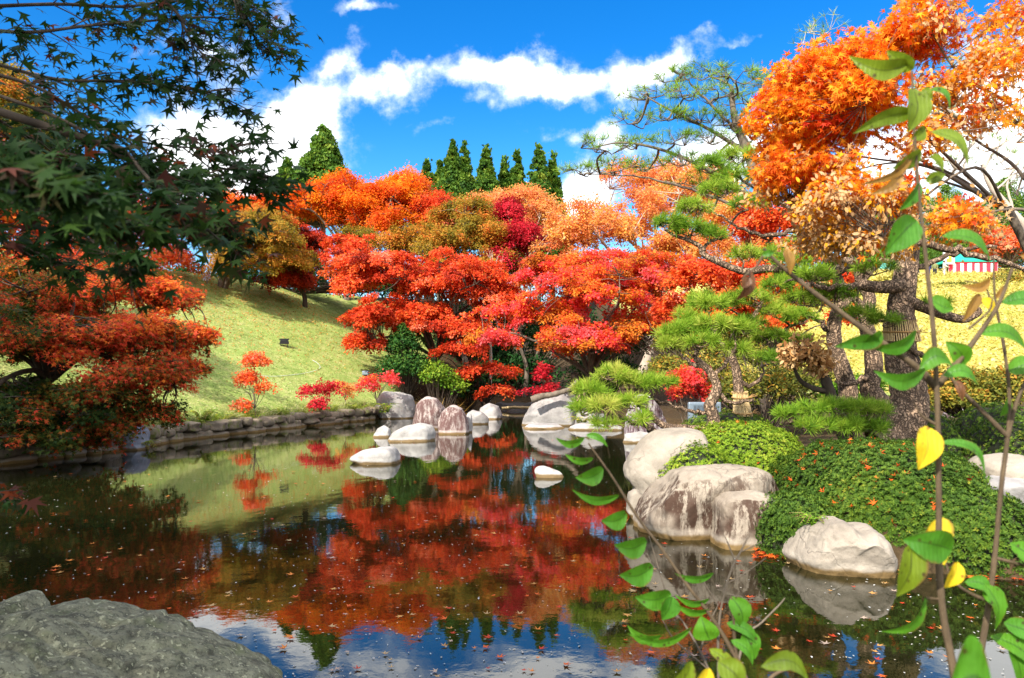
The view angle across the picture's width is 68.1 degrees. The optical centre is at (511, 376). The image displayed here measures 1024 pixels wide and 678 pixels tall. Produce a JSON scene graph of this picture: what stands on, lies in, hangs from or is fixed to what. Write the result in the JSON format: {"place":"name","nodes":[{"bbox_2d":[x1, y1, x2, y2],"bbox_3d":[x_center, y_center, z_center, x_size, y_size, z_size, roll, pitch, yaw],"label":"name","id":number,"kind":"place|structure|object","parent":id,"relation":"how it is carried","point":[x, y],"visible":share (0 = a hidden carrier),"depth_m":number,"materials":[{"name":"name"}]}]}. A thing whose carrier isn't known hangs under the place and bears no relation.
{"place":"outdoors","nodes":[
{"label":"outdoors","id":0,"kind":"place"},
{"bbox_2d":[0,256,224,467],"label":"maple tree","id":1,"kind":"object","parent":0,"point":[56,336],"visible":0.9,"depth_m":12.89,"materials":[{"name":"red plant"}]},
{"bbox_2d":[228,350,282,417],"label":"maple sapling","id":2,"kind":"object","parent":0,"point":[253,359],"visible":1,"depth_m":20.44,"materials":[{"name":"red plant"}]},
{"bbox_2d":[0,410,1023,677],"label":"water","id":3,"kind":"structure","parent":0,"point":[104,502],"depth_m":5.97,"materials":[{"name":"clear liquid"}]},
{"bbox_2d":[0,598,282,677],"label":"rock","id":4,"kind":"object","parent":3,"relation":"in","point":[87,638],"visible":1,"depth_m":2.70,"materials":[{"name":"stone"}]},
{"bbox_2d":[350,446,400,464],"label":"rock","id":5,"kind":"object","parent":3,"relation":"in","point":[385,455],"visible":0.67,"depth_m":12.86,"materials":[{"name":"stone"}]},
{"bbox_2d":[388,423,435,441],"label":"rock","id":6,"kind":"object","parent":3,"relation":"in","point":[419,432],"visible":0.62,"depth_m":17.40,"materials":[{"name":"stone"}]},
{"bbox_2d":[412,396,444,429],"bbox_3d":[-2.399,1.221,21.804,1.117,1.296,1.144,0,0,0],"label":"rock","id":7,"kind":"object","parent":3,"relation":"in","point":[428,409],"visible":0.52,"depth_m":21.28,"materials":[{"name":"stone"}]},
{"bbox_2d":[438,405,468,433],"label":"rock","id":8,"kind":"object","parent":3,"relation":"in","point":[453,419],"visible":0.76,"depth_m":19.56,"materials":[{"name":"stone"}]},
{"bbox_2d":[466,410,488,423],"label":"rock","id":9,"kind":"object","parent":3,"relation":"in","point":[479,417],"visible":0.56,"depth_m":23.58,"materials":[{"name":"grey stone"}]},
{"bbox_2d":[479,403,502,418],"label":"rock","id":10,"kind":"object","parent":3,"relation":"in","point":[490,411],"visible":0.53,"depth_m":26.44,"materials":[{"name":"grey stone"}]},
{"bbox_2d":[9,433,1019,677],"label":"floating specks","id":11,"kind":"object","parent":3,"relation":"on","point":[478,598],"visible":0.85,"depth_m":4.79,"materials":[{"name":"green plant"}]},
{"bbox_2d":[523,423,563,428],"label":"rock","id":12,"kind":"object","parent":3,"relation":"in","point":[542,426],"visible":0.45,"depth_m":21.57,"materials":[{"name":"grey stone"}]},
{"bbox_2d":[534,466,563,477],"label":"rock","id":13,"kind":"object","parent":3,"relation":"in","point":[544,472],"visible":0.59,"depth_m":11.20,"materials":[{"name":"stone"}]},
{"bbox_2d":[568,423,622,430],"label":"rock","id":14,"kind":"object","parent":3,"relation":"in","point":[581,426],"visible":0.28,"depth_m":20.96,"materials":[{"name":"grey stone"}]},
{"bbox_2d":[626,489,642,518],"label":"rock","id":15,"kind":"object","parent":3,"relation":"in","point":[634,496],"visible":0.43,"depth_m":7.89,"materials":[{"name":"stone"}]},
{"bbox_2d":[624,394,666,436],"bbox_3d":[3.205,1.095,18.106,1.035,1.315,1.035,0,0,0],"label":"rock","id":16,"kind":"object","parent":3,"relation":"in","point":[656,410],"visible":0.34,"depth_m":17.73,"materials":[{"name":"stone"}]},
{"bbox_2d":[623,427,708,493],"bbox_3d":[1.713,1.178,8.448,0.933,1.206,1.093,0,0,0],"label":"rock","id":17,"kind":"object","parent":3,"relation":"in","point":[651,454],"visible":0.37,"depth_m":8.13,"materials":[{"name":"stone"}]},
{"bbox_2d":[710,490,774,550],"bbox_3d":[2.108,1.371,6.839,0.630,0.690,0.712,0,0,0],"label":"rock","id":18,"kind":"object","parent":3,"relation":"in","point":[735,515],"visible":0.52,"depth_m":6.57,"materials":[{"name":"stone"}]},
{"bbox_2d":[0,251,1023,580],"bbox_3d":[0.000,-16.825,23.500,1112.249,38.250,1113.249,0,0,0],"label":"ground","id":19,"kind":"structure","parent":0,"point":[674,417],"depth_m":29.20,"materials":[{"name":"green plant"}]},
{"bbox_2d":[0,590,50,614],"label":"rock","id":20,"kind":"object","parent":19,"relation":"on","point":[26,600],"visible":0.48,"depth_m":3.62,"materials":[{"name":"stone"}]},
{"bbox_2d":[0,53,82,163],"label":"maple tree","id":21,"kind":"object","parent":19,"relation":"on","point":[13,93],"visible":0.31,"depth_m":25.34,"materials":[{"name":"orange plant"}]},
{"bbox_2d":[0,133,177,288],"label":"maple tree","id":22,"kind":"object","parent":19,"relation":"on","point":[11,221],"visible":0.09,"depth_m":18.38,"materials":[{"name":"red plant"}]},
{"bbox_2d":[7,194,205,277],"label":"maple tree","id":23,"kind":"object","parent":19,"relation":"on","point":[173,260],"visible":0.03,"depth_m":31.00,"materials":[{"name":"red plant"}]},
{"bbox_2d":[122,425,149,450],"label":"rock","id":24,"kind":"object","parent":19,"relation":"on","point":[138,444],"visible":0.23,"depth_m":15.40,"materials":[{"name":"stone"}]},
{"bbox_2d":[0,0,330,520],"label":"maple tree","id":25,"kind":"object","parent":19,"relation":"on","point":[63,194],"visible":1,"depth_m":1.95,"materials":[{"name":"green plant"}]},
{"bbox_2d":[0,406,379,464],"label":"stone wall","id":26,"kind":"structure","parent":19,"relation":"on","point":[216,428],"depth_m":18.97,"materials":[{"name":"grey stone"}]},
{"bbox_2d":[295,377,347,411],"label":"maple sapling","id":27,"kind":"object","parent":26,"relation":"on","point":[318,389],"visible":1,"depth_m":23.06,"materials":[{"name":"red plant"}]},
{"bbox_2d":[352,368,404,405],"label":"maple sapling","id":28,"kind":"object","parent":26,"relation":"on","point":[388,378],"visible":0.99,"depth_m":26.03,"materials":[{"name":"red plant"}]},
{"bbox_2d":[0,244,426,433],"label":"grass","id":29,"kind":"structure","parent":19,"relation":"on","point":[244,330],"depth_m":28.43,"materials":[{"name":"green plant"}]},
{"bbox_2d":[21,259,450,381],"bbox_3d":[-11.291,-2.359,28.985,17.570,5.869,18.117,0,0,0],"label":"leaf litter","id":30,"kind":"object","parent":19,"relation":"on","point":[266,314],"visible":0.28,"depth_m":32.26,"materials":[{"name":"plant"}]},
{"bbox_2d":[204,187,293,216],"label":"maple tree","id":31,"kind":"object","parent":19,"relation":"on","point":[231,196],"visible":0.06,"depth_m":39.73,"materials":[{"name":"orange plant"}]},
{"bbox_2d":[195,200,321,288],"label":"maple tree","id":32,"kind":"object","parent":19,"relation":"on","point":[283,227],"visible":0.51,"depth_m":32.03,"materials":[{"name":"orange plant"}]},
{"bbox_2d":[276,156,302,288],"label":"conifer tree","id":33,"kind":"object","parent":19,"relation":"on","point":[285,168],"visible":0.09,"depth_m":55.59,"materials":[{"name":"green plant"}]},
{"bbox_2d":[246,222,335,307],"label":"maple tree","id":34,"kind":"object","parent":19,"relation":"on","point":[313,239],"visible":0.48,"depth_m":34.74,"materials":[{"name":"red plant"}]},
{"bbox_2d":[163,259,467,301],"bbox_3d":[-9.995,-4.950,39.094,16.938,2.373,3.840,0,0,0],"label":"evergreen shrub","id":35,"kind":"object","parent":19,"relation":"on","point":[323,286],"visible":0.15,"depth_m":38.75,"materials":[{"name":"green plant"}]},
{"bbox_2d":[291,123,351,281],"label":"conifer tree","id":36,"kind":"object","parent":19,"relation":"on","point":[320,156],"visible":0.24,"depth_m":51.09,"materials":[{"name":"green plant"}]},
{"bbox_2d":[271,161,433,300],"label":"maple tree","id":37,"kind":"object","parent":19,"relation":"on","point":[355,201],"visible":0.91,"depth_m":40.10,"materials":[{"name":"orange plant"}]},
{"bbox_2d":[377,391,415,418],"bbox_3d":[-4.162,1.225,27.247,1.407,1.366,1.507,0,0,0],"label":"rock","id":38,"kind":"object","parent":19,"relation":"on","point":[404,408],"visible":0.62,"depth_m":26.71,"materials":[{"name":"grey stone"}]},
{"bbox_2d":[374,322,439,394],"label":"evergreen shrub","id":39,"kind":"object","parent":19,"relation":"on","point":[403,361],"visible":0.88,"depth_m":28.24,"materials":[{"name":"green plant"}]},
{"bbox_2d":[317,232,526,402],"bbox_3d":[-3.595,-2.342,29.936,8.694,7.152,5.282,0,0,0],"label":"maple tree","id":40,"kind":"object","parent":19,"relation":"on","point":[357,263],"visible":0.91,"depth_m":28.71,"materials":[{"name":"red plant"}]},
{"bbox_2d":[334,192,524,382],"bbox_3d":[-4.032,-4.140,35.995,9.685,9.629,6.058,0,0,0],"label":"maple tree","id":41,"kind":"object","parent":19,"relation":"on","point":[477,227],"visible":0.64,"depth_m":35.16,"materials":[{"name":"orange plant"}]},
{"bbox_2d":[396,168,472,302],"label":"maple tree","id":42,"kind":"object","parent":19,"relation":"on","point":[425,203],"visible":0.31,"depth_m":40.80,"materials":[{"name":"orange plant"}]},
{"bbox_2d":[417,359,470,408],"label":"evergreen shrub","id":43,"kind":"object","parent":19,"relation":"on","point":[444,381],"visible":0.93,"depth_m":27.79,"materials":[{"name":"green plant"}]},
{"bbox_2d":[436,138,472,300],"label":"conifer tree","id":44,"kind":"object","parent":19,"relation":"on","point":[453,177],"visible":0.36,"depth_m":57.33,"materials":[{"name":"green plant"}]},
{"bbox_2d":[459,140,474,300],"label":"conifer tree","id":45,"kind":"object","parent":19,"relation":"on","point":[467,167],"visible":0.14,"depth_m":61.66,"materials":[{"name":"green plant"}]},
{"bbox_2d":[447,373,494,412],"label":"evergreen shrub","id":46,"kind":"object","parent":19,"relation":"on","point":[468,402],"visible":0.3,"depth_m":30.23,"materials":[{"name":"green plant"}]},
{"bbox_2d":[427,338,523,406],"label":"maple tree","id":47,"kind":"object","parent":19,"relation":"on","point":[470,370],"visible":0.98,"depth_m":28.47,"materials":[{"name":"red plant"}]},
{"bbox_2d":[471,143,499,320],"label":"conifer tree","id":48,"kind":"object","parent":19,"relation":"on","point":[486,179],"visible":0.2,"depth_m":57.56,"materials":[{"name":"green plant"}]},
{"bbox_2d":[497,155,511,190],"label":"conifer tree","id":49,"kind":"object","parent":19,"relation":"on","point":[503,176],"visible":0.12,"depth_m":59.72,"materials":[{"name":"green plant"}]},
{"bbox_2d":[458,181,565,382],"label":"maple tree","id":50,"kind":"object","parent":19,"relation":"on","point":[538,204],"visible":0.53,"depth_m":40.47,"materials":[{"name":"orange plant"}]},
{"bbox_2d":[480,191,551,396],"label":"maple tree","id":51,"kind":"object","parent":19,"relation":"on","point":[526,234],"visible":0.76,"depth_m":35.82,"materials":[{"name":"red plant"}]},
{"bbox_2d":[509,148,526,354],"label":"conifer tree","id":52,"kind":"object","parent":19,"relation":"on","point":[516,171],"visible":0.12,"depth_m":59.71,"materials":[{"name":"green plant"}]},
{"bbox_2d":[433,287,611,394],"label":"maple tree","id":53,"kind":"object","parent":19,"relation":"on","point":[506,358],"visible":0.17,"depth_m":37.86,"materials":[{"name":"red plant"}]},
{"bbox_2d":[515,361,560,395],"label":"maple tree","id":54,"kind":"object","parent":19,"relation":"on","point":[542,372],"visible":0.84,"depth_m":24.27,"materials":[{"name":"red plant"}]},
{"bbox_2d":[517,141,564,359],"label":"conifer tree","id":55,"kind":"object","parent":19,"relation":"on","point":[540,175],"visible":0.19,"depth_m":56.48,"materials":[{"name":"green plant"}]},
{"bbox_2d":[522,395,575,425],"bbox_3d":[1.134,1.282,23.323,1.774,1.407,1.309,0,0,0],"label":"rock","id":56,"kind":"object","parent":19,"relation":"on","point":[549,410],"visible":0.43,"depth_m":22.77,"materials":[{"name":"grey stone"}]},
{"bbox_2d":[547,149,572,358],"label":"conifer tree","id":57,"kind":"object","parent":19,"relation":"on","point":[556,184],"visible":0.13,"depth_m":57.70,"materials":[{"name":"green plant"}]},
{"bbox_2d":[575,408,604,423],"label":"rock","id":58,"kind":"object","parent":19,"relation":"on","point":[578,415],"visible":0.1,"depth_m":22.19,"materials":[{"name":"grey stone"}]},
{"bbox_2d":[459,247,736,397],"bbox_3d":[3.112,-1.540,24.565,9.460,5.670,5.182,0,0,0],"label":"maple tree","id":59,"kind":"object","parent":19,"relation":"on","point":[627,278],"visible":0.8,"depth_m":23.71,"materials":[{"name":"red plant"}]},
{"bbox_2d":[557,335,654,397],"bbox_3d":[3.520,-0.349,26.790,3.832,2.861,2.929,0,0,-34],"label":"evergreen shrub","id":60,"kind":"object","parent":19,"relation":"on","point":[623,362],"visible":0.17,"depth_m":26.39,"materials":[{"name":"green plant"}]},
{"bbox_2d":[528,153,764,372],"bbox_3d":[6.075,-5.087,33.398,10.778,10.467,7.060,0,0,0],"label":"maple tree","id":61,"kind":"object","parent":19,"relation":"on","point":[586,224],"visible":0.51,"depth_m":32.29,"materials":[{"name":"orange plant"}]},
{"bbox_2d":[563,289,762,432],"bbox_3d":[1.782,-0.142,8.837,2.460,1.813,0.846,0,0,-11],"label":"pine tree","id":62,"kind":"object","parent":19,"relation":"on","point":[701,326],"visible":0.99,"depth_m":8.80,"materials":[{"name":"green plant"}]},
{"bbox_2d":[551,54,785,378],"bbox_3d":[4.990,-4.118,20.085,7.846,8.958,4.713,0,0,0],"label":"pine tree","id":63,"kind":"object","parent":19,"relation":"on","point":[680,114],"visible":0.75,"depth_m":19.89,"materials":[{"name":"plant"}]},
{"bbox_2d":[556,432,807,677],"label":"sapling","id":64,"kind":"object","parent":19,"relation":"on","point":[748,644],"visible":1,"depth_m":1.34,"materials":[{"name":"green plant"}]},
{"bbox_2d":[699,533,765,677],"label":"bare twig","id":65,"kind":"object","parent":64,"relation":"attached to","point":[722,600],"visible":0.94,"depth_m":1.50,"materials":[{"name":"brown wood"}]},
{"bbox_2d":[648,536,720,668],"bbox_3d":[0.349,0.489,1.500,0.158,0.344,0.006,0,0,0],"label":"bare twig","id":66,"kind":"object","parent":19,"relation":"on","point":[706,666],"visible":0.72,"depth_m":1.50,"materials":[{"name":"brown wood"}]},
{"bbox_2d":[658,359,722,423],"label":"maple sapling","id":67,"kind":"object","parent":19,"relation":"on","point":[687,377],"visible":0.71,"depth_m":14.90,"materials":[{"name":"red plant"}]},
{"bbox_2d":[655,439,730,478],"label":"azalea bush","id":68,"kind":"object","parent":19,"relation":"on","point":[695,455],"visible":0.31,"depth_m":7.75,"materials":[{"name":"green plant"}]},
{"bbox_2d":[633,464,778,540],"bbox_3d":[1.912,1.323,7.410,1.386,0.958,1.158,0,0,0],"label":"rock","id":69,"kind":"object","parent":19,"relation":"on","point":[675,504],"visible":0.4,"depth_m":6.95,"materials":[{"name":"stone"}]},
{"bbox_2d":[679,406,765,424],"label":"azalea bush","id":70,"kind":"object","parent":19,"relation":"on","point":[731,416],"visible":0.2,"depth_m":10.65,"materials":[{"name":"green plant"}]},
{"bbox_2d":[603,310,854,427],"bbox_3d":[4.813,-0.699,20.957,3.781,3.781,16.024,0,0,0],"label":"evergreen shrub","id":71,"kind":"object","parent":19,"relation":"on","point":[780,382],"visible":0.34,"depth_m":14.25,"materials":[{"name":"green plant"}]},
{"bbox_2d":[693,417,803,476],"bbox_3d":[2.543,1.036,8.728,1.835,1.133,2.068,0,0,0],"label":"azalea bush","id":72,"kind":"object","parent":19,"relation":"on","point":[750,444],"visible":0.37,"depth_m":8.15,"materials":[{"name":"green plant"}]},
{"bbox_2d":[647,189,857,415],"bbox_3d":[6.164,-1.853,18.642,5.573,6.025,3.047,0,0,0],"label":"maple tree","id":73,"kind":"object","parent":19,"relation":"on","point":[703,273],"visible":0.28,"depth_m":18.37,"materials":[{"name":"red plant"}]},
{"bbox_2d":[681,283,836,411],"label":"pine tree","id":74,"kind":"object","parent":19,"relation":"on","point":[791,314],"visible":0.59,"depth_m":10.67,"materials":[{"name":"green plant"}]},
{"bbox_2d":[731,391,758,416],"bbox_3d":[3.300,0.388,10.726,0.369,0.366,0.292,0,0,39],"label":"straw wrap","id":75,"kind":"object","parent":74,"relation":"attached to","point":[744,407],"visible":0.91,"depth_m":10.66,"materials":[{"name":"wicker"}]},
{"bbox_2d":[755,488,844,560],"bbox_3d":[2.486,1.325,6.553,0.859,0.693,1.070,0,0,0],"label":"azalea bush","id":76,"kind":"object","parent":19,"relation":"on","point":[779,526],"visible":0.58,"depth_m":6.33,"materials":[{"name":"green plant"}]},
{"bbox_2d":[751,221,857,415],"bbox_3d":[4.359,-1.028,11.276,1.569,3.238,0.927,0,0,0],"label":"pine tree","id":77,"kind":"object","parent":19,"relation":"on","point":[842,370],"visible":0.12,"depth_m":11.12,"materials":[{"name":"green plant"}]},
{"bbox_2d":[772,332,846,439],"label":"tan leaved tree","id":78,"kind":"object","parent":19,"relation":"on","point":[793,354],"visible":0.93,"depth_m":9.13,"materials":[{"name":"brown plant"}]},
{"bbox_2d":[770,392,896,439],"bbox_3d":[3.584,0.511,8.452,1.475,0.690,0.621,0,0,0],"label":"shrub","id":79,"kind":"object","parent":19,"relation":"on","point":[847,427],"visible":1,"depth_m":8.41,"materials":[{"name":"green plant"}]},
{"bbox_2d":[650,143,1023,442],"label":"pine tree","id":80,"kind":"object","parent":19,"relation":"on","point":[903,301],"visible":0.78,"depth_m":9.13,"materials":[{"name":"green plant"}]},
{"bbox_2d":[882,319,927,341],"bbox_3d":[4.714,-0.547,9.152,0.440,0.268,0.431,0,0,-36],"label":"straw wrap","id":81,"kind":"object","parent":80,"relation":"attached to","point":[892,335],"visible":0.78,"depth_m":9.01,"materials":[{"name":"wicker"}]},
{"bbox_2d":[782,516,897,577],"bbox_3d":[2.567,1.389,5.927,0.730,0.571,0.761,0,0,0],"label":"rock","id":82,"kind":"object","parent":19,"relation":"on","point":[833,545],"visible":0.69,"depth_m":5.67,"materials":[{"name":"stone"}]},
{"bbox_2d":[812,370,889,430],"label":"clipped shrub","id":83,"kind":"object","parent":19,"relation":"on","point":[883,383],"visible":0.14,"depth_m":13.68,"materials":[{"name":"green plant"}]},
{"bbox_2d":[716,268,1023,404],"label":"ground cover","id":84,"kind":"object","parent":19,"relation":"on","point":[969,276],"visible":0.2,"depth_m":44.28,"materials":[{"name":"yellow plant"}]},
{"bbox_2d":[834,214,921,419],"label":"pine tree","id":85,"kind":"object","parent":19,"relation":"on","point":[869,380],"visible":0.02,"depth_m":10.50,"materials":[{"name":"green plant"}]},
{"bbox_2d":[736,50,1023,677],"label":"sapling","id":86,"kind":"object","parent":19,"relation":"on","point":[934,543],"visible":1,"depth_m":1.05,"materials":[{"name":"green plant"}]},
{"bbox_2d":[737,6,1023,272],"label":"maple tree","id":87,"kind":"object","parent":19,"relation":"on","point":[817,101],"visible":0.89,"depth_m":6.44,"materials":[{"name":"orange plant"}]},
{"bbox_2d":[768,434,1009,547],"bbox_3d":[3.485,1.109,7.113,1.962,1.073,2.670,0,0,0],"label":"azalea bush","id":88,"kind":"object","parent":19,"relation":"on","point":[912,511],"visible":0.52,"depth_m":6.35,"materials":[{"name":"green plant"}]},
{"bbox_2d":[850,216,942,267],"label":"cypress tree","id":89,"kind":"object","parent":19,"relation":"on","point":[932,253],"visible":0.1,"depth_m":91.36,"materials":[{"name":"green plant"}]},
{"bbox_2d":[789,6,1023,228],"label":"tree","id":90,"kind":"object","parent":19,"relation":"on","point":[992,190],"visible":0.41,"depth_m":14.51,"materials":[{"name":"orange plant"}]},
{"bbox_2d":[927,405,966,455],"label":"azalea bush","id":91,"kind":"object","parent":19,"relation":"on","point":[948,431],"visible":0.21,"depth_m":9.32,"materials":[{"name":"green plant"}]},
{"bbox_2d":[873,0,1023,262],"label":"maple tree","id":92,"kind":"object","parent":19,"relation":"on","point":[979,60],"visible":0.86,"depth_m":6.15,"materials":[{"name":"orange plant"}]},
{"bbox_2d":[887,364,1023,417],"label":"evergreen shrub","id":93,"kind":"object","parent":19,"relation":"on","point":[990,387],"visible":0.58,"depth_m":15.99,"materials":[{"name":"yellow plant"}]},
{"bbox_2d":[931,254,997,273],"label":"stall tent","id":94,"kind":"object","parent":19,"relation":"on","point":[973,264],"visible":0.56,"depth_m":80.00,"materials":[{"name":"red fabric"}]},
{"bbox_2d":[921,184,1014,268],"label":"cypress tree","id":95,"kind":"object","parent":19,"relation":"on","point":[946,189],"visible":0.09,"depth_m":97.09,"materials":[{"name":"green plant"}]},
{"bbox_2d":[918,482,1023,579],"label":"azalea bush","id":96,"kind":"object","parent":19,"relation":"on","point":[973,520],"visible":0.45,"depth_m":5.71,"materials":[{"name":"green plant"}]},
{"bbox_2d":[945,254,1023,677],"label":"sapling","id":97,"kind":"object","parent":19,"relation":"on","point":[972,662],"visible":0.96,"depth_m":1.20,"materials":[{"name":"green plant"}]},
{"bbox_2d":[951,399,1023,439],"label":"azalea bush","id":98,"kind":"object","parent":19,"relation":"on","point":[971,417],"visible":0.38,"depth_m":10.13,"materials":[{"name":"green plant"}]},
{"bbox_2d":[962,414,1023,457],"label":"azalea bush","id":99,"kind":"object","parent":19,"relation":"on","point":[988,438],"visible":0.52,"depth_m":8.98,"materials":[{"name":"green plant"}]},
{"bbox_2d":[970,224,1023,272],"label":"maple tree","id":100,"kind":"object","parent":19,"relation":"on","point":[1010,254],"visible":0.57,"depth_m":81.00,"materials":[{"name":"orange plant"}]},
{"bbox_2d":[972,267,1023,283],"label":"bush","id":101,"kind":"object","parent":19,"relation":"on","point":[1017,276],"visible":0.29,"depth_m":69.41,"materials":[{"name":"yellow plant"}]},
{"bbox_2d":[977,475,1023,502],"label":"rock","id":102,"kind":"object","parent":19,"relation":"on","point":[1014,487],"visible":0.22,"depth_m":6.17,"materials":[{"name":"grey stone"}]},
{"bbox_2d":[968,453,1023,478],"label":"rock","id":103,"kind":"object","parent":102,"relation":"on","point":[1014,466],"visible":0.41,"depth_m":6.56,"materials":[{"name":"stone"}]},
{"bbox_2d":[979,176,1023,267],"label":"cypress tree","id":104,"kind":"object","parent":19,"relation":"on","point":[1019,203],"visible":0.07,"depth_m":98.19,"materials":[{"name":"green plant"}]},
{"bbox_2d":[0,0,1023,301],"label":"sky","id":105,"kind":"structure","parent":0,"point":[392,81],"materials":[{"name":"blue"}]},
{"bbox_2d":[530,379,577,402],"bbox_3d":[1.262,0.434,22.396,1.457,0.730,0.234,0,0,0],"label":"fallen log","id":106,"kind":"object","parent":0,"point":[538,397],"visible":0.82,"depth_m":22.33,"materials":[{"name":"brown wood"}]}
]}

